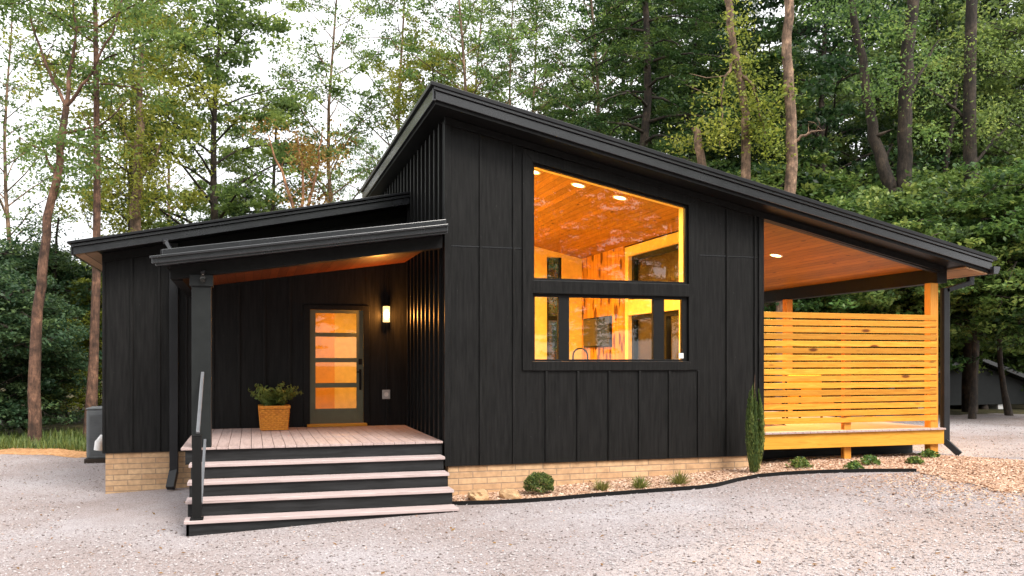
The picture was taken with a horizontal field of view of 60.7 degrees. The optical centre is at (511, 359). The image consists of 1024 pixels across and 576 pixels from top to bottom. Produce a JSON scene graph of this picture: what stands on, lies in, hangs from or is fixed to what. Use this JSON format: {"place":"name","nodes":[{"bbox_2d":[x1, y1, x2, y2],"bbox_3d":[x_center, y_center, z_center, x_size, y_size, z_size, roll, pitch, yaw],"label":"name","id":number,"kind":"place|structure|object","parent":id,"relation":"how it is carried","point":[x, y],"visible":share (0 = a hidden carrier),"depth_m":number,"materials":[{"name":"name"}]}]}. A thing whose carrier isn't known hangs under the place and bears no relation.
{"place":"outdoors","nodes":[
{"label":"outdoors","id":0,"kind":"place"},
{"bbox_2d":[0,265,1023,446],"bbox_3d":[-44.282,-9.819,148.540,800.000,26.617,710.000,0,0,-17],"label":"ground","id":1,"kind":"structure","parent":0,"point":[1016,409],"depth_m":29.77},
{"bbox_2d":[0,447,86,457],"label":"dirt verge","id":2,"kind":"structure","parent":1,"relation":"on","point":[66,452],"depth_m":20.84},
{"bbox_2d":[0,427,86,450],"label":"verge grass","id":3,"kind":"structure","parent":1,"relation":"on","point":[65,440],"depth_m":22.31,"materials":[{"name":"green plant"}]},
{"bbox_2d":[0,196,89,422],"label":"thin tree","id":4,"kind":"object","parent":1,"relation":"on","point":[55,245],"visible":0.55,"depth_m":30.84,"materials":[{"name":"green plant"}]},
{"bbox_2d":[0,260,101,431],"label":"understory shrub","id":5,"kind":"object","parent":1,"relation":"on","point":[15,295],"visible":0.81,"depth_m":24.98,"materials":[{"name":"green plant"}]},
{"bbox_2d":[0,237,101,422],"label":"understory shrub","id":6,"kind":"object","parent":1,"relation":"on","point":[20,259],"visible":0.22,"depth_m":30.44,"materials":[{"name":"green plant"}]},
{"bbox_2d":[0,293,101,432],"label":"understory shrub","id":7,"kind":"object","parent":1,"relation":"on","point":[61,398],"visible":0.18,"depth_m":26.66,"materials":[{"name":"green plant"}]},
{"bbox_2d":[1,241,101,415],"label":"understory shrub","id":8,"kind":"object","parent":1,"relation":"on","point":[73,273],"visible":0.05,"depth_m":32.48,"materials":[{"name":"green plant"}]},
{"bbox_2d":[0,0,109,246],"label":"broadleaf tree","id":9,"kind":"object","parent":1,"relation":"on","point":[6,189],"visible":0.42,"depth_m":35.78,"materials":[{"name":"green plant"}]},
{"bbox_2d":[18,314,101,424],"bbox_3d":[-15.229,0.291,30.305,3.789,4.011,3.789,0,0,-10],"label":"understory shrub","id":10,"kind":"object","parent":1,"relation":"on","point":[73,403],"visible":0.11,"depth_m":29.80,"materials":[{"name":"green plant"}]},
{"bbox_2d":[50,277,101,406],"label":"understory shrub","id":11,"kind":"object","parent":1,"relation":"on","point":[87,280],"visible":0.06,"depth_m":30.38,"materials":[{"name":"green plant"}]},
{"bbox_2d":[0,0,179,444],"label":"forked tree","id":12,"kind":"object","parent":1,"relation":"on","point":[59,169],"visible":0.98,"depth_m":22.92,"materials":[{"name":"green plant"}]},
{"bbox_2d":[40,153,142,405],"bbox_3d":[-16.140,-2.845,33.421,3.993,10.382,3.580,0,0,9],"label":"thin tree","id":13,"kind":"object","parent":1,"relation":"on","point":[87,218],"visible":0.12,"depth_m":33.81,"materials":[{"name":"green plant"}]},
{"bbox_2d":[0,0,200,436],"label":"pine tree","id":14,"kind":"object","parent":1,"relation":"on","point":[91,399],"visible":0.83,"depth_m":24.43,"materials":[{"name":"green plant"}]},
{"bbox_2d":[89,161,179,229],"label":"thin tree","id":15,"kind":"object","parent":1,"relation":"on","point":[124,190],"visible":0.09,"depth_m":32.97,"materials":[{"name":"green plant"}]},
{"bbox_2d":[0,0,270,233],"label":"broadleaf tree","id":16,"kind":"object","parent":1,"relation":"on","point":[183,64],"visible":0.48,"depth_m":29.48,"materials":[{"name":"green plant"}]},
{"bbox_2d":[54,32,218,235],"bbox_3d":[-12.127,-4.048,27.927,4.786,12.782,4.940,0,0,10],"label":"ivy tree","id":17,"kind":"object","parent":1,"relation":"on","point":[135,204],"visible":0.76,"depth_m":27.84,"materials":[{"name":"green plant"}]},
{"bbox_2d":[102,31,271,226],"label":"broadleaf tree","id":18,"kind":"object","parent":1,"relation":"on","point":[168,169],"visible":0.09,"depth_m":43.88,"materials":[{"name":"green plant"}]},
{"bbox_2d":[62,0,386,270],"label":"broadleaf tree","id":19,"kind":"object","parent":1,"relation":"on","point":[225,24],"visible":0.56,"depth_m":31.96,"materials":[{"name":"green plant"}]},
{"bbox_2d":[204,182,277,219],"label":"broadleaf tree","id":20,"kind":"object","parent":1,"relation":"on","point":[248,197],"visible":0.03,"depth_m":39.45,"materials":[{"name":"green plant"}]},
{"bbox_2d":[173,83,362,221],"bbox_3d":[-10.705,-5.335,38.742,8.019,14.111,8.587,0,0,-13],"label":"broadleaf tree","id":21,"kind":"object","parent":1,"relation":"on","point":[242,168],"visible":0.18,"depth_m":38.70,"materials":[{"name":"green plant"}]},
{"bbox_2d":[239,114,360,207],"bbox_3d":[-6.473,-2.687,26.977,3.727,9.863,3.343,0,0,-17],"label":"broadleaf tree","id":22,"kind":"object","parent":1,"relation":"on","point":[301,160],"visible":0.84,"depth_m":26.98,"materials":[{"name":"plant"}]},
{"bbox_2d":[223,0,457,206],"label":"broadleaf tree","id":23,"kind":"object","parent":1,"relation":"on","point":[321,63],"visible":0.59,"depth_m":39.37,"materials":[{"name":"green plant"}]},
{"bbox_2d":[326,134,392,201],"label":"broadleaf tree","id":24,"kind":"object","parent":1,"relation":"on","point":[360,168],"visible":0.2,"depth_m":59.09,"materials":[{"name":"green plant"}]},
{"bbox_2d":[265,0,489,195],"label":"broadleaf tree","id":25,"kind":"object","parent":1,"relation":"on","point":[338,173],"visible":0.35,"depth_m":43.52,"materials":[{"name":"green plant"}]},
{"bbox_2d":[363,15,512,163],"bbox_3d":[-3.224,-6.985,39.833,7.168,16.654,7.451,0,0,-6],"label":"broadleaf tree","id":26,"kind":"object","parent":1,"relation":"on","point":[392,76],"visible":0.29,"depth_m":39.32,"materials":[{"name":"green plant"}]},
{"bbox_2d":[341,0,561,171],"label":"broadleaf tree","id":27,"kind":"object","parent":1,"relation":"on","point":[485,43],"visible":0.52,"depth_m":36.83,"materials":[{"name":"green plant"}]},
{"bbox_2d":[387,0,575,119],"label":"broadleaf tree","id":28,"kind":"object","parent":1,"relation":"on","point":[479,35],"visible":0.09,"depth_m":46.87,"materials":[{"name":"green plant"}]},
{"bbox_2d":[410,0,600,130],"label":"broadleaf tree","id":29,"kind":"object","parent":1,"relation":"on","point":[532,47],"visible":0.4,"depth_m":40.80,"materials":[{"name":"green plant"}]},
{"bbox_2d":[0,413,1023,575],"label":"gravel drive","id":30,"kind":"structure","parent":1,"relation":"on","point":[99,512],"depth_m":9.81,"materials":[{"name":"grey gravel"}]},
{"bbox_2d":[84,406,104,463],"bbox_3d":[-8.784,1.625,19.138,0.900,1.200,0.900,0,0,-17],"label":"air conditioner","id":31,"kind":"object","parent":30,"relation":"on","point":[94,424],"visible":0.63,"depth_m":18.66,"materials":[{"name":"metal"}]},
{"bbox_2d":[0,419,1023,575],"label":"gravel stones","id":32,"kind":"object","parent":30,"relation":"on","point":[710,569],"visible":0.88,"depth_m":9.31,"materials":[{"name":"grey gravel"}]},
{"bbox_2d":[5,438,1023,575],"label":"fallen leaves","id":33,"kind":"object","parent":30,"relation":"on","point":[758,561],"visible":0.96,"depth_m":9.13,"materials":[{"name":"plant"}]},
{"bbox_2d":[452,452,1023,500],"bbox_3d":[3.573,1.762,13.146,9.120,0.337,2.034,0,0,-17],"label":"mulch bed","id":34,"kind":"object","parent":30,"relation":"on","point":[799,470],"visible":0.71,"depth_m":13.30,"materials":[{"name":"beige gravel"}]},
{"bbox_2d":[467,489,488,500],"bbox_3d":[-0.462,1.867,12.030,0.304,0.195,0.593,0,-3,-1],"label":"flat rock","id":35,"kind":"object","parent":34,"relation":"on","point":[478,495],"visible":0.81,"depth_m":11.83,"materials":[{"name":"beige stone"}]},
{"bbox_2d":[499,488,521,498],"bbox_3d":[-0.031,1.858,12.011,0.426,0.198,0.235,-4,-3,43],"label":"flat rock","id":36,"kind":"object","parent":34,"relation":"on","point":[507,493],"visible":0.73,"depth_m":11.92,"materials":[{"name":"beige stone"}]},
{"bbox_2d":[523,471,554,492],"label":"round bush","id":37,"kind":"object","parent":34,"relation":"on","point":[546,482],"visible":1,"depth_m":12.13,"materials":[{"name":"plant"}]},
{"bbox_2d":[592,477,610,490],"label":"grass tuft","id":38,"kind":"object","parent":34,"relation":"on","point":[602,486],"visible":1,"depth_m":12.13,"materials":[{"name":"plant"}]},
{"bbox_2d":[629,474,652,488],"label":"grass tuft","id":39,"kind":"object","parent":34,"relation":"on","point":[638,483],"visible":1,"depth_m":12.09,"materials":[{"name":"plant"}]},
{"bbox_2d":[665,469,696,484],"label":"grass tuft","id":40,"kind":"object","parent":34,"relation":"on","point":[679,478],"visible":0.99,"depth_m":12.30,"materials":[{"name":"plant"}]},
{"bbox_2d":[745,382,764,472],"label":"columnar conifer","id":41,"kind":"object","parent":34,"relation":"on","point":[755,436],"visible":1,"depth_m":13.10,"materials":[{"name":"green plant"}]},
{"bbox_2d":[785,456,813,467],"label":"seedling shrub","id":42,"kind":"object","parent":34,"relation":"on","point":[799,461],"visible":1,"depth_m":13.37,"materials":[{"name":"green plant"}]},
{"bbox_2d":[843,460,864,468],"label":"seedling shrub","id":43,"kind":"object","parent":34,"relation":"on","point":[853,464],"visible":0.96,"depth_m":13.03,"materials":[{"name":"green plant"}]},
{"bbox_2d":[854,454,880,465],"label":"seedling shrub","id":44,"kind":"object","parent":34,"relation":"on","point":[868,459],"visible":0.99,"depth_m":13.55,"materials":[{"name":"green plant"}]},
{"bbox_2d":[904,456,924,463],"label":"seedling shrub","id":45,"kind":"object","parent":34,"relation":"on","point":[915,459],"visible":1,"depth_m":13.64,"materials":[{"name":"green plant"}]},
{"bbox_2d":[918,448,940,457],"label":"seedling shrub","id":46,"kind":"object","parent":34,"relation":"on","point":[929,453],"visible":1,"depth_m":14.42,"materials":[{"name":"green plant"}]},
{"bbox_2d":[803,472,1023,519],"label":"stray wood chips","id":47,"kind":"object","parent":30,"relation":"on","point":[947,482],"visible":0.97,"depth_m":11.09,"materials":[{"name":"wood"}]},
{"bbox_2d":[922,465,1023,492],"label":"mulch spread","id":48,"kind":"object","parent":30,"relation":"on","point":[1005,488],"visible":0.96,"depth_m":12.09,"materials":[{"name":"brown wood"}]},
{"bbox_2d":[67,80,999,536],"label":"house","id":49,"kind":"structure","parent":1,"relation":"on","point":[451,230],"depth_m":13.63,"materials":[{"name":"black wood"}]},
{"bbox_2d":[94,435,101,450],"bbox_3d":[-7.449,1.511,16.145,0.484,0.318,0.150,0,0,-17],"label":"vent pipe","id":50,"kind":"object","parent":49,"relation":"attached to","point":[98,445],"visible":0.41,"depth_m":16.04,"materials":[{"name":"white plastic"}]},
{"bbox_2d":[190,372,205,520],"bbox_3d":[-3.889,1.026,10.874,0.150,1.747,1.093,0,0,-17],"label":"handrail","id":51,"kind":"object","parent":49,"relation":"on","point":[198,465],"visible":1,"depth_m":10.39,"materials":[{"name":"metal"}]},
{"bbox_2d":[248,382,301,430],"bbox_3d":[-3.866,0.739,14.333,0.907,0.791,0.796,0,0,-17],"label":"planter","id":52,"kind":"object","parent":49,"relation":"on","point":[274,411],"visible":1,"depth_m":14.12,"materials":[{"name":"orange wicker"}]},
{"bbox_2d":[310,310,362,423],"bbox_3d":[-3.014,0.136,15.062,0.906,1.988,0.110,0,0,-17],"label":"front door","id":53,"kind":"structure","parent":49,"relation":"in","point":[329,415],"depth_m":15.07,"materials":[{"name":"grey paint"}]},
{"bbox_2d":[382,390,389,398],"bbox_3d":[-2.194,0.600,15.270,0.140,0.160,0.017,0,0,-17],"label":"outlet box","id":54,"kind":"object","parent":49,"relation":"attached to","point":[385,394],"visible":1,"depth_m":15.26,"materials":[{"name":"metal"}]},
{"bbox_2d":[383,305,389,321],"bbox_3d":[-2.188,-0.802,15.233,0.126,0.284,0.152,0,0,-17],"label":"wall lamp","id":55,"kind":"object","parent":49,"relation":"attached to","point":[386,313],"visible":1,"depth_m":15.17,"materials":[{"name":"white"}]},
{"bbox_2d":[547,257,560,358],"bbox_3d":[0.956,-0.610,20.174,0.360,3.500,0.080,0,0,-17],"label":"tall window","id":56,"kind":"structure","parent":49,"relation":"in","point":[549,318],"depth_m":20.10,"materials":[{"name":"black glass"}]},
{"bbox_2d":[583,316,611,347],"bbox_3d":[1.875,-0.610,19.316,0.059,0.660,1.550,0,0,-17],"label":"television","id":57,"kind":"object","parent":49,"relation":"attached to","point":[597,331],"visible":1,"depth_m":19.21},
{"bbox_2d":[522,148,697,370],"bbox_3d":[1.455,-1.445,13.147,2.810,3.200,0.334,0,0,-17],"label":"window","id":58,"kind":"structure","parent":49,"relation":"in","point":[563,289],"depth_m":13.00,"materials":[{"name":"black"}]},
{"bbox_2d":[632,310,678,358],"bbox_3d":[2.993,0.105,16.284,0.120,2.030,3.400,0,0,-17],"label":"glazed door","id":59,"kind":"structure","parent":49,"relation":"in","point":[642,323],"depth_m":17.20,"materials":[{"name":"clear glass"}]},
{"bbox_2d":[632,244,678,299],"bbox_3d":[2.993,-1.670,16.284,0.120,0.900,3.400,0,0,-17],"label":"clerestory window","id":60,"kind":"structure","parent":49,"relation":"in","point":[662,264],"depth_m":16.86,"materials":[{"name":"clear glass"}]},
{"bbox_2d":[463,0,609,119],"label":"broadleaf tree","id":61,"kind":"object","parent":1,"relation":"on","point":[534,67],"visible":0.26,"depth_m":41.86,"materials":[{"name":"green plant"}]},
{"bbox_2d":[549,258,557,351],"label":"understory shrub","id":62,"kind":"object","parent":1,"relation":"on","point":[555,308],"depth_m":35.01,"materials":[{"name":"green plant"}]},
{"bbox_2d":[468,0,703,141],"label":"broadleaf tree","id":63,"kind":"object","parent":1,"relation":"on","point":[574,79],"visible":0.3,"depth_m":39.57,"materials":[{"name":"green plant"}]},
{"bbox_2d":[544,82,637,276],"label":"broadleaf tree","id":64,"kind":"object","parent":1,"relation":"on","point":[562,110],"visible":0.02,"depth_m":41.27,"materials":[{"name":"green plant"}]},
{"bbox_2d":[502,0,714,153],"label":"broadleaf tree","id":65,"kind":"object","parent":1,"relation":"on","point":[598,8],"visible":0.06,"depth_m":49.24,"materials":[{"name":"green plant"}]},
{"bbox_2d":[523,2,752,170],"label":"broadleaf tree","id":66,"kind":"object","parent":1,"relation":"on","point":[638,41],"visible":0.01,"depth_m":47.08,"materials":[{"name":"green plant"}]},
{"bbox_2d":[538,0,772,309],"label":"hemlock tree","id":67,"kind":"object","parent":1,"relation":"on","point":[622,51],"visible":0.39,"depth_m":30.49,"materials":[{"name":"green plant"}]},
{"bbox_2d":[556,0,795,173],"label":"broadleaf tree","id":68,"kind":"object","parent":1,"relation":"on","point":[719,6],"visible":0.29,"depth_m":37.40,"materials":[{"name":"green plant"}]},
{"bbox_2d":[452,468,916,504],"bbox_3d":[2.594,1.796,12.236,6.842,0.395,0.607,0,0,-14],"label":"edging strip","id":69,"kind":"object","parent":1,"relation":"on","point":[601,494],"visible":0.61,"depth_m":11.85,"materials":[{"name":"black plastic"}]},
{"bbox_2d":[659,80,739,165],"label":"leaning tree","id":70,"kind":"object","parent":1,"relation":"on","point":[698,147],"visible":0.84,"depth_m":24.91,"materials":[{"name":"plant"}]},
{"bbox_2d":[667,0,758,166],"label":"hemlock tree","id":71,"kind":"object","parent":1,"relation":"on","point":[711,68],"depth_m":47.26,"materials":[{"name":"green plant"}]},
{"bbox_2d":[686,0,782,179],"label":"snapped tree","id":72,"kind":"object","parent":1,"relation":"on","point":[745,128],"visible":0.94,"depth_m":24.87,"materials":[{"name":"plant"}]},
{"bbox_2d":[670,0,829,188],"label":"hemlock tree","id":73,"kind":"object","parent":1,"relation":"on","point":[744,54],"visible":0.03,"depth_m":40.85,"materials":[{"name":"green plant"}]},
{"bbox_2d":[665,25,879,188],"bbox_3d":[11.653,-6.802,39.622,9.523,16.757,10.198,0,0,-42],"label":"broadleaf tree","id":74,"kind":"object","parent":1,"relation":"on","point":[798,108],"visible":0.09,"depth_m":37.95,"materials":[{"name":"green plant"}]},
{"bbox_2d":[746,0,824,411],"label":"bent tree","id":75,"kind":"object","parent":1,"relation":"on","point":[792,139],"visible":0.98,"depth_m":23.88,"materials":[{"name":"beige plant"}]},
{"bbox_2d":[726,146,862,199],"bbox_3d":[8.521,-3.014,35.300,12.128,9.631,12.895,0,0,-12],"label":"understory shrub","id":76,"kind":"object","parent":1,"relation":"on","point":[774,174],"visible":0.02,"depth_m":31.85,"materials":[{"name":"green plant"}]},
{"bbox_2d":[756,11,856,171],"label":"hemlock tree","id":77,"kind":"object","parent":1,"relation":"on","point":[802,88],"visible":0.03,"depth_m":56.23,"materials":[{"name":"green plant"}]},
{"bbox_2d":[764,297,855,397],"bbox_3d":[8.802,-1.054,28.581,7.558,5.645,7.109,0,0,-16],"label":"understory shrub","id":78,"kind":"object","parent":1,"relation":"on","point":[795,340],"visible":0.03,"depth_m":26.69,"materials":[{"name":"green plant"}]},
{"bbox_2d":[762,168,894,360],"bbox_3d":[11.226,-2.688,33.407,11.028,8.935,12.178,0,0,42],"label":"understory shrub","id":79,"kind":"object","parent":1,"relation":"on","point":[831,186],"visible":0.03,"depth_m":31.07,"materials":[{"name":"green plant"}]},
{"bbox_2d":[797,74,867,177],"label":"broadleaf tree","id":80,"kind":"object","parent":1,"relation":"on","point":[851,148],"visible":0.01,"depth_m":60.63,"materials":[{"name":"green plant"}]},
{"bbox_2d":[798,60,895,178],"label":"broadleaf tree","id":81,"kind":"object","parent":1,"relation":"on","point":[845,118],"visible":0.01,"depth_m":60.24,"materials":[{"name":"green plant"}]},
{"bbox_2d":[690,0,1015,200],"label":"broadleaf tree","id":82,"kind":"object","parent":1,"relation":"on","point":[820,67],"visible":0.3,"depth_m":33.79,"materials":[{"name":"green plant"}]},
{"bbox_2d":[823,189,885,374],"bbox_3d":[12.019,-2.129,30.686,9.141,7.735,7.711,0,0,-39],"label":"understory shrub","id":83,"kind":"object","parent":1,"relation":"on","point":[861,190],"visible":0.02,"depth_m":29.64,"materials":[{"name":"green plant"}]},
{"bbox_2d":[764,287,980,410],"bbox_3d":[9.631,-1.036,25.543,7.109,5.645,7.558,0,0,38],"label":"understory shrub","id":84,"kind":"object","parent":1,"relation":"on","point":[798,306],"visible":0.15,"depth_m":24.32,"materials":[{"name":"green plant"}]},
{"bbox_2d":[793,0,972,414],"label":"twin trunk tree","id":85,"kind":"object","parent":1,"relation":"on","point":[907,89],"visible":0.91,"depth_m":25.86,"materials":[{"name":"green plant"}]},
{"bbox_2d":[764,192,1018,415],"bbox_3d":[10.621,-1.534,25.068,7.268,6.539,6.965,0,0,-9],"label":"tree","id":86,"kind":"object","parent":1,"relation":"on","point":[918,204],"visible":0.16,"depth_m":23.32,"materials":[{"name":"green plant"}]},
{"bbox_2d":[797,0,1002,200],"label":"broadleaf tree","id":87,"kind":"object","parent":1,"relation":"on","point":[844,155],"visible":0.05,"depth_m":43.49,"materials":[{"name":"green plant"}]},
{"bbox_2d":[806,190,994,388],"bbox_3d":[14.902,-2.052,32.528,10.472,7.821,9.849,0,0,-27],"label":"understory shrub","id":88,"kind":"object","parent":1,"relation":"on","point":[984,355],"visible":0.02,"depth_m":29.12,"materials":[{"name":"green plant"}]},
{"bbox_2d":[793,166,1023,415],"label":"tree","id":89,"kind":"object","parent":1,"relation":"on","point":[919,192],"visible":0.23,"depth_m":23.41,"materials":[{"name":"green plant"}]},
{"bbox_2d":[813,193,1023,418],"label":"tree","id":90,"kind":"object","parent":1,"relation":"on","point":[989,208],"visible":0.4,"depth_m":22.81,"materials":[{"name":"green plant"}]},
{"bbox_2d":[822,355,1023,408],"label":"shed","id":91,"kind":"structure","parent":1,"relation":"on","point":[989,392],"depth_m":29.86,"materials":[{"name":"grey paint"}]},
{"bbox_2d":[828,0,1023,179],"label":"broadleaf tree","id":92,"kind":"object","parent":1,"relation":"on","point":[957,22],"visible":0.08,"depth_m":36.82,"materials":[{"name":"green plant"}]},
{"bbox_2d":[832,0,1023,190],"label":"broadleaf tree","id":93,"kind":"object","parent":1,"relation":"on","point":[927,38],"visible":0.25,"depth_m":34.94,"materials":[{"name":"green plant"}]},
{"bbox_2d":[847,174,1009,407],"bbox_3d":[13.770,-2.287,30.294,9.556,8.087,8.062,0,0,27],"label":"understory shrub","id":94,"kind":"object","parent":1,"relation":"on","point":[862,188],"visible":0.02,"depth_m":29.61,"materials":[{"name":"green plant"}]},
{"bbox_2d":[854,0,1023,412],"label":"straight tree","id":95,"kind":"object","parent":1,"relation":"on","point":[969,116],"visible":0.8,"depth_m":27.83,"materials":[{"name":"green plant"}]},
{"bbox_2d":[880,47,1022,178],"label":"broadleaf tree","id":96,"kind":"object","parent":1,"relation":"on","point":[918,146],"visible":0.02,"depth_m":51.04,"materials":[{"name":"green plant"}]},
{"bbox_2d":[893,31,1014,186],"bbox_3d":[16.301,-4.674,31.912,4.003,13.646,4.129,0,0,12],"label":"slim tree","id":97,"kind":"object","parent":1,"relation":"on","point":[947,152],"visible":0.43,"depth_m":31.94,"materials":[{"name":"green plant"}]},
{"bbox_2d":[897,178,1023,415],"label":"tree","id":98,"kind":"object","parent":1,"relation":"on","point":[1007,409],"visible":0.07,"depth_m":25.42,"materials":[{"name":"green plant"}]},
{"bbox_2d":[908,155,1023,344],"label":"understory shrub","id":99,"kind":"object","parent":1,"relation":"on","point":[1007,172],"visible":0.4,"depth_m":22.66,"materials":[{"name":"green plant"}]},
{"bbox_2d":[912,0,1023,174],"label":"broadleaf tree","id":100,"kind":"object","parent":1,"relation":"on","point":[1004,84],"visible":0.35,"depth_m":31.86,"materials":[{"name":"green plant"}]},
{"bbox_2d":[912,156,1023,408],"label":"understory shrub","id":101,"kind":"object","parent":1,"relation":"on","point":[951,172],"visible":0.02,"depth_m":29.08,"materials":[{"name":"green plant"}]},
{"bbox_2d":[938,335,1023,390],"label":"understory shrub","id":102,"kind":"object","parent":1,"relation":"on","point":[1019,360],"visible":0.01,"depth_m":30.39,"materials":[{"name":"green plant"}]},
{"bbox_2d":[943,154,1022,198],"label":"understory shrub","id":103,"kind":"object","parent":1,"relation":"on","point":[995,160],"visible":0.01,"depth_m":30.05,"materials":[{"name":"green plant"}]},
{"bbox_2d":[988,348,1023,372],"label":"understory shrub","id":104,"kind":"object","parent":1,"relation":"on","point":[995,356],"visible":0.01,"depth_m":33.70,"materials":[{"name":"green plant"}]},
{"bbox_2d":[0,0,1023,264],"label":"sky","id":105,"kind":"structure","parent":0,"point":[259,67],"materials":[{"name":"white"}]},
{"bbox_2d":[764,389,784,424],"bbox_3d":[4.291,0.709,15.499,0.710,0.858,0.778,0,0,-37],"label":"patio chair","id":106,"kind":"object","parent":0,"point":[774,403],"visible":0.03,"depth_m":15.38,"materials":[{"name":"orange wood"}]},
{"bbox_2d":[785,375,836,417],"bbox_3d":[5.516,0.709,16.178,0.710,0.858,0.778,0,0,-2],"label":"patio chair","id":107,"kind":"object","parent":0,"point":[809,389],"visible":0.3,"depth_m":16.42,"materials":[{"name":"orange wood"}]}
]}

